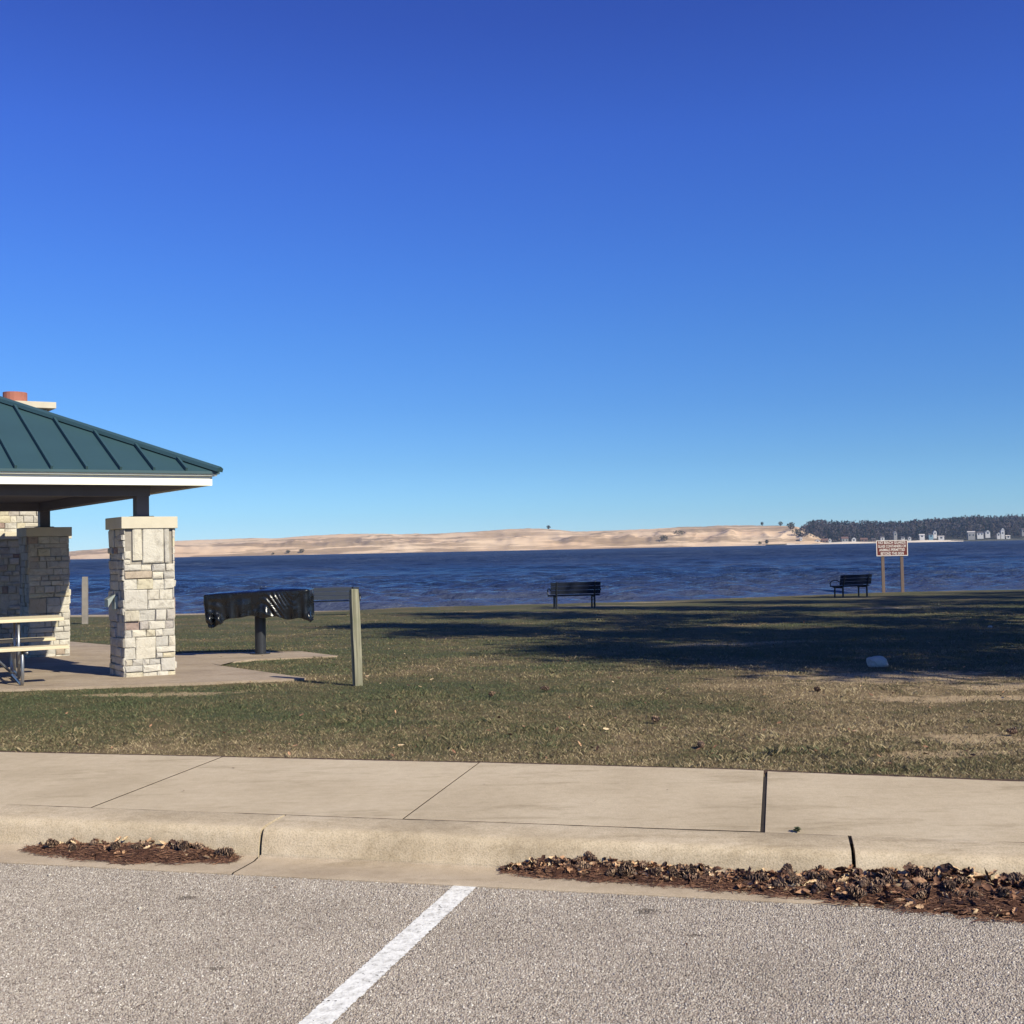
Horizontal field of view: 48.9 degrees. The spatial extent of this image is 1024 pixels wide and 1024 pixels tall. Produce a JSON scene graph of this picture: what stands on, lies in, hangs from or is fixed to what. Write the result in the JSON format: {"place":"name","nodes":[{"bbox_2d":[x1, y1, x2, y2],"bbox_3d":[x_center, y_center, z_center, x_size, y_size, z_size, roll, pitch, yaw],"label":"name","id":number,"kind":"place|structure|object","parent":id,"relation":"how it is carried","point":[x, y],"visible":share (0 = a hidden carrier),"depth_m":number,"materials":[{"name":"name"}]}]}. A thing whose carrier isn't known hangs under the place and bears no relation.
{"place":"outdoors","nodes":[
{"label":"outdoors","id":0,"kind":"place"},
{"bbox_2d":[69,525,839,558],"bbox_3d":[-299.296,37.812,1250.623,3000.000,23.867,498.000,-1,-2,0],"label":"sand dunes","id":1,"kind":"structure","parent":0,"point":[553,539],"depth_m":1037.74,"materials":[{"name":"beige sand"}]},
{"bbox_2d":[659,535,668,539],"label":"dune shrub","id":2,"kind":"object","parent":1,"relation":"on","point":[662,537],"visible":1,"depth_m":1029.51,"materials":[{"name":"plant"}]},
{"bbox_2d":[786,522,794,528],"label":"dune shrub","id":3,"kind":"object","parent":1,"relation":"on","point":[790,524],"visible":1,"depth_m":1089.13,"materials":[{"name":"green plant"}]},
{"bbox_2d":[792,528,799,535],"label":"dune shrub","id":4,"kind":"object","parent":1,"relation":"on","point":[796,531],"visible":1,"depth_m":1039.13,"materials":[{"name":"plant"}]},
{"bbox_2d":[0,590,1023,779],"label":"lawn","id":5,"kind":"structure","parent":0,"point":[909,598],"depth_m":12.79,"materials":[{"name":"green plant"}]},
{"bbox_2d":[82,577,87,623],"bbox_3d":[-11.995,2.635,31.641,0.153,1.631,0.153,0,-2,-10],"label":"wooden post","id":6,"kind":"object","parent":5,"relation":"on","point":[84,600],"visible":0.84,"depth_m":31.58,"materials":[{"name":"grey wood"}]},
{"bbox_2d":[0,642,305,691],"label":"shelter slab","id":7,"kind":"structure","parent":5,"relation":"on","point":[83,665],"depth_m":13.97,"materials":[{"name":"concrete"}]},
{"bbox_2d":[0,615,68,685],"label":"picnic table","id":8,"kind":"object","parent":7,"relation":"on","point":[14,642],"visible":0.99,"depth_m":13.36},
{"bbox_2d":[0,391,222,676],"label":"picnic shelter","id":9,"kind":"object","parent":7,"relation":"on","point":[50,461],"visible":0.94,"depth_m":13.94,"materials":[{"name":"stone"}]},
{"bbox_2d":[175,651,336,665],"bbox_3d":[-4.008,2.274,17.126,1.980,0.262,2.928,0,-2,-35],"label":"grill pad","id":10,"kind":"object","parent":5,"relation":"on","point":[220,658],"visible":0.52,"depth_m":16.89,"materials":[{"name":"concrete"}]},
{"bbox_2d":[203,587,313,654],"bbox_3d":[-3.882,1.696,17.440,1.663,1.044,0.852,-1,-2,-4],"label":"pedestal grill","id":11,"kind":"object","parent":10,"relation":"on","point":[261,605],"visible":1,"depth_m":17.14,"materials":[{"name":"metal"}]},
{"bbox_2d":[313,587,360,615],"bbox_3d":[-5.510,2.789,34.681,1.680,0.976,0.616,-1,-2,-6],"label":"park bench","id":12,"kind":"object","parent":5,"relation":"on","point":[322,595],"visible":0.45,"depth_m":34.46,"materials":[{"name":"grey wood"}]},
{"bbox_2d":[349,589,362,685],"bbox_3d":[-1.714,1.532,12.414,0.095,1.378,0.095,-2,-1,-26],"label":"wooden post","id":13,"kind":"object","parent":5,"relation":"on","point":[355,630],"visible":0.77,"depth_m":12.38,"materials":[{"name":"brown wood"}]},
{"bbox_2d":[0,751,1023,780],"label":"soil edge","id":14,"kind":"object","parent":5,"relation":"on","point":[764,770],"visible":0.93,"depth_m":7.58,"materials":[{"name":"brown soil"}]},
{"bbox_2d":[20,615,1020,762],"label":"fallen leaves","id":15,"kind":"object","parent":5,"relation":"on","point":[597,747],"visible":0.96,"depth_m":9.11,"materials":[{"name":"brown plant"}]},
{"bbox_2d":[540,685,549,690],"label":"pine cone","id":16,"kind":"object","parent":5,"relation":"on","point":[545,688],"visible":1,"depth_m":11.45,"materials":[{"name":"brown plant"}]},
{"bbox_2d":[547,581,600,608],"bbox_3d":[2.005,2.719,36.179,1.680,0.976,0.616,-1,-2,-8],"label":"park bench","id":17,"kind":"object","parent":5,"relation":"on","point":[575,588],"visible":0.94,"depth_m":35.97,"materials":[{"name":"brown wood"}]},
{"bbox_2d":[651,716,659,722],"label":"pine cone","id":18,"kind":"object","parent":5,"relation":"on","point":[656,719],"visible":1,"depth_m":9.25,"materials":[{"name":"brown plant"}]},
{"bbox_2d":[697,740,704,747],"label":"pine cone","id":19,"kind":"object","parent":5,"relation":"on","point":[700,744],"visible":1,"depth_m":8.02,"materials":[{"name":"brown plant"}]},
{"bbox_2d":[813,686,820,691],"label":"pine cone","id":20,"kind":"object","parent":5,"relation":"on","point":[817,688],"visible":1,"depth_m":10.89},
{"bbox_2d":[830,574,871,596],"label":"park bench","id":21,"kind":"object","parent":5,"relation":"on","point":[855,580],"visible":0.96,"depth_m":42.98,"materials":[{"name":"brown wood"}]},
{"bbox_2d":[866,656,887,666],"bbox_3d":[4.371,1.803,13.468,0.246,0.159,0.208,-1,-2,0],"label":"rock","id":22,"kind":"object","parent":5,"relation":"on","point":[877,661],"visible":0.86,"depth_m":13.39,"materials":[{"name":"stone"}]},
{"bbox_2d":[876,540,907,592],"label":"warning sign","id":23,"kind":"object","parent":5,"relation":"on","point":[891,548],"visible":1,"depth_m":49.15,"materials":[{"name":"brown wood"}]},
{"bbox_2d":[1006,727,1017,734],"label":"pine cone","id":24,"kind":"object","parent":5,"relation":"on","point":[1011,730],"visible":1,"depth_m":8.32,"materials":[{"name":"brown plant"}]},
{"bbox_2d":[0,752,1023,842],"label":"sidewalk","id":25,"kind":"structure","parent":0,"point":[703,799],"depth_m":6.64,"materials":[{"name":"concrete"}]},
{"bbox_2d":[403,777,853,867],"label":"expansion joints","id":26,"kind":"object","parent":25,"relation":"in","point":[763,814],"visible":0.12,"depth_m":6.07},
{"bbox_2d":[792,827,800,831],"bbox_3d":[1.424,1.589,5.642,0.049,0.026,0.061,-1,-2,0],"label":"weed","id":27,"kind":"object","parent":25,"relation":"on","point":[796,829],"visible":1,"depth_m":5.63,"materials":[{"name":"green plant"}]},
{"bbox_2d":[0,863,1023,1023],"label":"parking lot","id":28,"kind":"structure","parent":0,"point":[342,1015],"depth_m":4.35,"materials":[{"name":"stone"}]},
{"bbox_2d":[298,886,475,1023],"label":"parking line","id":29,"kind":"object","parent":28,"relation":"on","point":[355,986],"visible":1,"depth_m":4.38,"materials":[{"name":"paint"}]},
{"bbox_2d":[0,843,910,908],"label":"gutter","id":30,"kind":"object","parent":28,"relation":"on","point":[477,876],"visible":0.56,"depth_m":5.57,"materials":[{"name":"concrete"}]},
{"bbox_2d":[17,841,243,865],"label":"pine needles","id":31,"kind":"object","parent":30,"relation":"on","point":[91,850],"visible":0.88,"depth_m":5.92,"materials":[{"name":"brown plant"}]},
{"bbox_2d":[45,838,59,846],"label":"pine cone","id":32,"kind":"object","parent":31,"relation":"on","point":[50,842],"visible":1,"depth_m":6.10,"materials":[{"name":"brown plant"}]},
{"bbox_2d":[66,837,75,843],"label":"pine cone","id":33,"kind":"object","parent":31,"relation":"on","point":[72,839],"visible":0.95,"depth_m":6.15,"materials":[{"name":"brown plant"}]},
{"bbox_2d":[69,843,76,850],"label":"pine cone","id":34,"kind":"object","parent":31,"relation":"on","point":[72,846],"visible":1,"depth_m":6.04,"materials":[{"name":"brown plant"}]},
{"bbox_2d":[89,839,99,845],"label":"pine cone","id":35,"kind":"object","parent":31,"relation":"on","point":[93,842],"visible":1,"depth_m":6.08,"materials":[{"name":"plant"}]},
{"bbox_2d":[110,842,120,849],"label":"pine cone","id":36,"kind":"object","parent":31,"relation":"on","point":[115,845],"visible":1,"depth_m":5.98,"materials":[{"name":"brown plant"}]},
{"bbox_2d":[59,836,191,847],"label":"leaf litter","id":37,"kind":"object","parent":31,"relation":"on","point":[172,841],"visible":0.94,"depth_m":6.06,"materials":[{"name":"brown plant"}]},
{"bbox_2d":[35,838,230,859],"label":"leaf litter","id":38,"kind":"object","parent":31,"relation":"on","point":[147,845],"visible":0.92,"depth_m":5.97,"materials":[{"name":"brown plant"}]},
{"bbox_2d":[128,844,142,849],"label":"pine cone","id":39,"kind":"object","parent":31,"relation":"on","point":[134,846],"visible":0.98,"depth_m":5.97,"materials":[{"name":"brown plant"}]},
{"bbox_2d":[137,840,151,845],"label":"pine cone","id":40,"kind":"object","parent":31,"relation":"on","point":[141,843],"visible":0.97,"depth_m":6.01,"materials":[{"name":"brown plant"}]},
{"bbox_2d":[171,839,187,849],"bbox_3d":[-1.757,1.762,5.954,0.091,0.058,0.059,-18,-30,-4],"label":"pine cone","id":41,"kind":"object","parent":31,"relation":"on","point":[175,847],"visible":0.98,"depth_m":5.95,"materials":[{"name":"brown plant"}]},
{"bbox_2d":[177,841,190,851],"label":"pine cone","id":42,"kind":"object","parent":31,"relation":"on","point":[184,846],"visible":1,"depth_m":5.92,"materials":[{"name":"brown plant"}]},
{"bbox_2d":[192,841,204,849],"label":"pine cone","id":43,"kind":"object","parent":31,"relation":"on","point":[197,845],"visible":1,"depth_m":5.94,"materials":[{"name":"brown plant"}]},
{"bbox_2d":[215,846,234,856],"bbox_3d":[-1.505,1.783,5.901,0.104,0.059,0.060,1,-24,-3],"label":"pine cone","id":44,"kind":"object","parent":31,"relation":"on","point":[230,851],"visible":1,"depth_m":5.89,"materials":[{"name":"brown plant"}]},
{"bbox_2d":[497,862,1023,924],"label":"pine needles","id":45,"kind":"object","parent":30,"relation":"on","point":[715,886],"visible":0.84,"depth_m":5.06,"materials":[{"name":"brown plant"}]},
{"bbox_2d":[606,867,617,875],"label":"pine cone","id":46,"kind":"object","parent":45,"relation":"on","point":[612,870],"visible":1,"depth_m":5.38,"materials":[{"name":"brown plant"}]},
{"bbox_2d":[619,865,635,874],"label":"pine cone","id":47,"kind":"object","parent":45,"relation":"on","point":[628,870],"visible":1,"depth_m":5.37,"materials":[{"name":"brown plant"}]},
{"bbox_2d":[646,867,660,875],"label":"pine cone","id":48,"kind":"object","parent":45,"relation":"on","point":[650,869],"visible":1,"depth_m":5.35,"materials":[{"name":"brown plant"}]},
{"bbox_2d":[668,867,678,877],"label":"pine cone","id":49,"kind":"object","parent":45,"relation":"on","point":[672,871],"visible":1,"depth_m":5.33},
{"bbox_2d":[678,866,687,877],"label":"pine cone","id":50,"kind":"object","parent":45,"relation":"on","point":[683,871],"visible":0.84,"depth_m":5.33,"materials":[{"name":"brown plant"}]},
{"bbox_2d":[747,872,769,881],"bbox_3d":[1.146,1.703,5.239,0.107,0.061,0.060,-1,23,16],"label":"pine cone","id":51,"kind":"object","parent":45,"relation":"on","point":[759,877],"visible":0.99,"depth_m":5.23,"materials":[{"name":"brown plant"}]},
{"bbox_2d":[500,854,1023,916],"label":"leaf litter","id":52,"kind":"object","parent":45,"relation":"on","point":[946,899],"visible":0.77,"depth_m":5.14,"materials":[{"name":"brown plant"}]},
{"bbox_2d":[576,861,591,868],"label":"pine cone","id":53,"kind":"object","parent":52,"relation":"on","point":[583,864],"visible":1,"depth_m":5.45,"materials":[{"name":"brown plant"}]},
{"bbox_2d":[584,851,597,861],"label":"pine cone","id":54,"kind":"object","parent":52,"relation":"on","point":[588,853],"visible":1,"depth_m":5.50,"materials":[{"name":"brown plant"}]},
{"bbox_2d":[621,860,632,866],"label":"pine cone","id":55,"kind":"object","parent":52,"relation":"on","point":[628,862],"visible":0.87,"depth_m":5.40,"materials":[{"name":"plant"}]},
{"bbox_2d":[638,860,647,868],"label":"pine cone","id":56,"kind":"object","parent":52,"relation":"on","point":[643,864],"visible":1,"depth_m":5.42,"materials":[{"name":"brown plant"}]},
{"bbox_2d":[652,866,662,876],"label":"pine cone","id":57,"kind":"object","parent":52,"relation":"on","point":[657,867],"visible":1,"depth_m":5.34,"materials":[{"name":"brown plant"}]},
{"bbox_2d":[685,863,696,875],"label":"pine cone","id":58,"kind":"object","parent":52,"relation":"on","point":[690,868],"visible":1,"depth_m":5.32,"materials":[{"name":"brown plant"}]},
{"bbox_2d":[683,873,699,880],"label":"pine cone","id":59,"kind":"object","parent":52,"relation":"on","point":[685,876],"visible":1,"depth_m":5.29,"materials":[{"name":"brown plant"}]},
{"bbox_2d":[703,867,712,872],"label":"pine cone","id":60,"kind":"object","parent":52,"relation":"on","point":[708,869],"visible":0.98,"depth_m":5.33,"materials":[{"name":"brown plant"}]},
{"bbox_2d":[788,873,800,885],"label":"pine cone","id":61,"kind":"object","parent":52,"relation":"on","point":[793,878],"visible":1,"depth_m":5.15,"materials":[{"name":"brown plant"}]},
{"bbox_2d":[804,870,818,879],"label":"pine cone","id":62,"kind":"object","parent":52,"relation":"on","point":[812,874],"visible":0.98,"depth_m":5.19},
{"bbox_2d":[819,871,829,880],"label":"pine cone","id":63,"kind":"object","parent":52,"relation":"on","point":[823,875],"visible":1,"depth_m":5.17,"materials":[{"name":"brown plant"}]},
{"bbox_2d":[818,869,832,879],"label":"pine cone","id":64,"kind":"object","parent":52,"relation":"on","point":[823,870],"visible":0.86,"depth_m":5.19,"materials":[{"name":"brown plant"}]},
{"bbox_2d":[852,877,861,885],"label":"pine cone","id":65,"kind":"object","parent":52,"relation":"on","point":[856,880],"visible":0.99,"depth_m":5.09,"materials":[{"name":"brown plant"}]},
{"bbox_2d":[876,868,891,878],"bbox_3d":[1.701,1.660,5.153,0.091,0.059,0.058,-19,0,-23],"label":"pine cone","id":66,"kind":"object","parent":52,"relation":"on","point":[879,874],"visible":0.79,"depth_m":5.15,"materials":[{"name":"brown plant"}]},
{"bbox_2d":[524,855,1001,889],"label":"leaf litter","id":67,"kind":"object","parent":45,"relation":"on","point":[947,868],"visible":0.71,"depth_m":5.19,"materials":[{"name":"brown plant"}]},
{"bbox_2d":[772,876,786,887],"bbox_3d":[1.229,1.707,5.169,0.067,0.068,0.066,-2,-2,14],"label":"pine cone","id":68,"kind":"object","parent":45,"relation":"on","point":[778,882],"visible":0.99,"depth_m":5.15,"materials":[{"name":"plant"}]},
{"bbox_2d":[781,863,793,872],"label":"pine cone","id":69,"kind":"object","parent":45,"relation":"on","point":[787,866],"visible":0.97,"depth_m":5.29,"materials":[{"name":"brown plant"}]},
{"bbox_2d":[814,880,826,890],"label":"pine cone","id":70,"kind":"object","parent":45,"relation":"on","point":[818,886],"visible":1,"depth_m":5.07,"materials":[{"name":"brown plant"}]},
{"bbox_2d":[846,884,866,898],"bbox_3d":[1.518,1.671,4.959,0.094,0.054,0.053,15,-29,-4],"label":"pine cone","id":71,"kind":"object","parent":45,"relation":"on","point":[854,891],"visible":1,"depth_m":4.95,"materials":[{"name":"brown plant"}]},
{"bbox_2d":[858,877,870,887],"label":"pine cone","id":72,"kind":"object","parent":45,"relation":"on","point":[864,882],"visible":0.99,"depth_m":5.07,"materials":[{"name":"plant"}]},
{"bbox_2d":[866,884,881,890],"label":"pine cone","id":73,"kind":"object","parent":45,"relation":"on","point":[869,887],"visible":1,"depth_m":5.03,"materials":[{"name":"brown plant"}]},
{"bbox_2d":[870,883,882,893],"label":"pine cone","id":74,"kind":"object","parent":45,"relation":"on","point":[873,890],"visible":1,"depth_m":5.00,"materials":[{"name":"brown plant"}]},
{"bbox_2d":[870,877,886,885],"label":"pine cone","id":75,"kind":"object","parent":45,"relation":"on","point":[878,880],"visible":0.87,"depth_m":5.07,"materials":[{"name":"brown plant"}]},
{"bbox_2d":[881,874,894,883],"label":"pine cone","id":76,"kind":"object","parent":45,"relation":"on","point":[886,878],"visible":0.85,"depth_m":5.10,"materials":[{"name":"brown plant"}]},
{"bbox_2d":[902,879,911,889],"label":"pine cone","id":77,"kind":"object","parent":45,"relation":"on","point":[905,884],"visible":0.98,"depth_m":5.02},
{"bbox_2d":[906,862,916,875],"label":"pine cone","id":78,"kind":"object","parent":45,"relation":"on","point":[913,868],"visible":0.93,"depth_m":5.16,"materials":[{"name":"brown plant"}]},
{"bbox_2d":[914,890,926,898],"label":"pine cone","id":79,"kind":"object","parent":45,"relation":"on","point":[919,894],"visible":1,"depth_m":4.92,"materials":[{"name":"brown plant"}]},
{"bbox_2d":[917,881,932,889],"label":"pine cone","id":80,"kind":"object","parent":45,"relation":"on","point":[920,885],"visible":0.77,"depth_m":4.99,"materials":[{"name":"brown plant"}]},
{"bbox_2d":[918,871,933,880],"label":"pine cone","id":81,"kind":"object","parent":45,"relation":"on","point":[921,874],"visible":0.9,"depth_m":5.11,"materials":[{"name":"brown plant"}]},
{"bbox_2d":[920,868,934,879],"bbox_3d":[1.888,1.646,5.115,0.049,0.050,0.077,21,-3,-41],"label":"pine cone","id":82,"kind":"object","parent":45,"relation":"on","point":[927,871],"visible":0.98,"depth_m":5.10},
{"bbox_2d":[942,879,955,891],"bbox_3d":[1.922,1.642,4.958,0.056,0.055,0.097,1,-8,-5],"label":"pine cone","id":83,"kind":"object","parent":45,"relation":"on","point":[949,885],"visible":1,"depth_m":4.93,"materials":[{"name":"brown plant"}]},
{"bbox_2d":[955,875,971,884],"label":"pine cone","id":84,"kind":"object","parent":45,"relation":"on","point":[960,880],"visible":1,"depth_m":4.98,"materials":[{"name":"brown plant"}]},
{"bbox_2d":[967,889,978,898],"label":"pine cone","id":85,"kind":"object","parent":45,"relation":"on","point":[972,893],"visible":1,"depth_m":4.87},
{"bbox_2d":[996,886,1009,895],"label":"pine cone","id":86,"kind":"object","parent":45,"relation":"on","point":[1002,891],"visible":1,"depth_m":4.85,"materials":[{"name":"plant"}]},
{"bbox_2d":[1006,872,1019,882],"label":"pine cone","id":87,"kind":"object","parent":45,"relation":"on","point":[1013,876],"visible":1,"depth_m":5.01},
{"bbox_2d":[950,889,966,897],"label":"pine cone","id":88,"kind":"object","parent":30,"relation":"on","point":[958,893],"visible":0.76,"depth_m":4.90,"materials":[{"name":"brown plant"}]},
{"bbox_2d":[0,0,1023,551],"label":"sky","id":89,"kind":"structure","parent":0,"point":[374,266],"materials":[{"name":"blue"}]},
{"bbox_2d":[0,804,1023,880],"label":"kerb","id":90,"kind":"structure","parent":0,"point":[453,842],"depth_m":5.71,"materials":[{"name":"concrete"}]},
{"bbox_2d":[69,540,1023,614],"bbox_3d":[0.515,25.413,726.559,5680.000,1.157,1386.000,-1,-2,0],"label":"lake","id":91,"kind":"structure","parent":0,"point":[433,579],"depth_m":87.58,"materials":[{"name":"liquid"}]},
{"bbox_2d":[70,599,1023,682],"bbox_3d":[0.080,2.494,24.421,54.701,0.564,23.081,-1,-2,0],"label":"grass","id":92,"kind":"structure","parent":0,"point":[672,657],"depth_m":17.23,"materials":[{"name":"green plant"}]},
{"bbox_2d":[787,540,956,544],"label":"beach","id":93,"kind":"structure","parent":0,"point":[875,542],"depth_m":1006.11,"materials":[{"name":"beige sand"}]},
{"bbox_2d":[766,532,1023,544],"bbox_3d":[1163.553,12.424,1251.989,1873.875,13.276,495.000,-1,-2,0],"label":"shore","id":94,"kind":"structure","parent":0,"point":[959,538],"depth_m":1024.75,"materials":[{"name":"beige sand"}]},
{"bbox_2d":[840,537,848,541],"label":"lake house","id":95,"kind":"structure","parent":94,"relation":"on","point":[844,539],"depth_m":1017.77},
{"bbox_2d":[859,538,867,541],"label":"lake house","id":96,"kind":"structure","parent":94,"relation":"on","point":[863,539],"depth_m":1018.24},
{"bbox_2d":[893,531,896,539],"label":"lake house","id":97,"kind":"structure","parent":94,"relation":"on","point":[894,535],"depth_m":1018.73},
{"bbox_2d":[798,513,1023,541],"bbox_3d":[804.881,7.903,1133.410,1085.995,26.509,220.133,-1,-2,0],"label":"forest","id":98,"kind":"object","parent":94,"relation":"on","point":[961,526],"visible":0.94,"depth_m":1056.96,"materials":[{"name":"green plant"}]},
{"bbox_2d":[919,534,924,539],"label":"lake house","id":99,"kind":"structure","parent":94,"relation":"on","point":[921,536],"depth_m":1018.72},
{"bbox_2d":[928,533,933,539],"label":"lake house","id":100,"kind":"structure","parent":94,"relation":"on","point":[930,536],"depth_m":1018.74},
{"bbox_2d":[932,530,936,538],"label":"lake house","id":101,"kind":"structure","parent":94,"relation":"on","point":[934,532],"depth_m":1018.68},
{"bbox_2d":[967,531,974,539],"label":"lake house","id":102,"kind":"structure","parent":94,"relation":"on","point":[970,535],"depth_m":1017.87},
{"bbox_2d":[976,532,983,538],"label":"lake house","id":103,"kind":"structure","parent":94,"relation":"on","point":[979,535],"depth_m":1018.34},
{"bbox_2d":[984,530,990,537],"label":"lake house","id":104,"kind":"structure","parent":94,"relation":"on","point":[986,533],"depth_m":1018.24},
{"bbox_2d":[1000,528,1004,538],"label":"lake house","id":105,"kind":"structure","parent":94,"relation":"on","point":[1002,534],"depth_m":1018.70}
]}

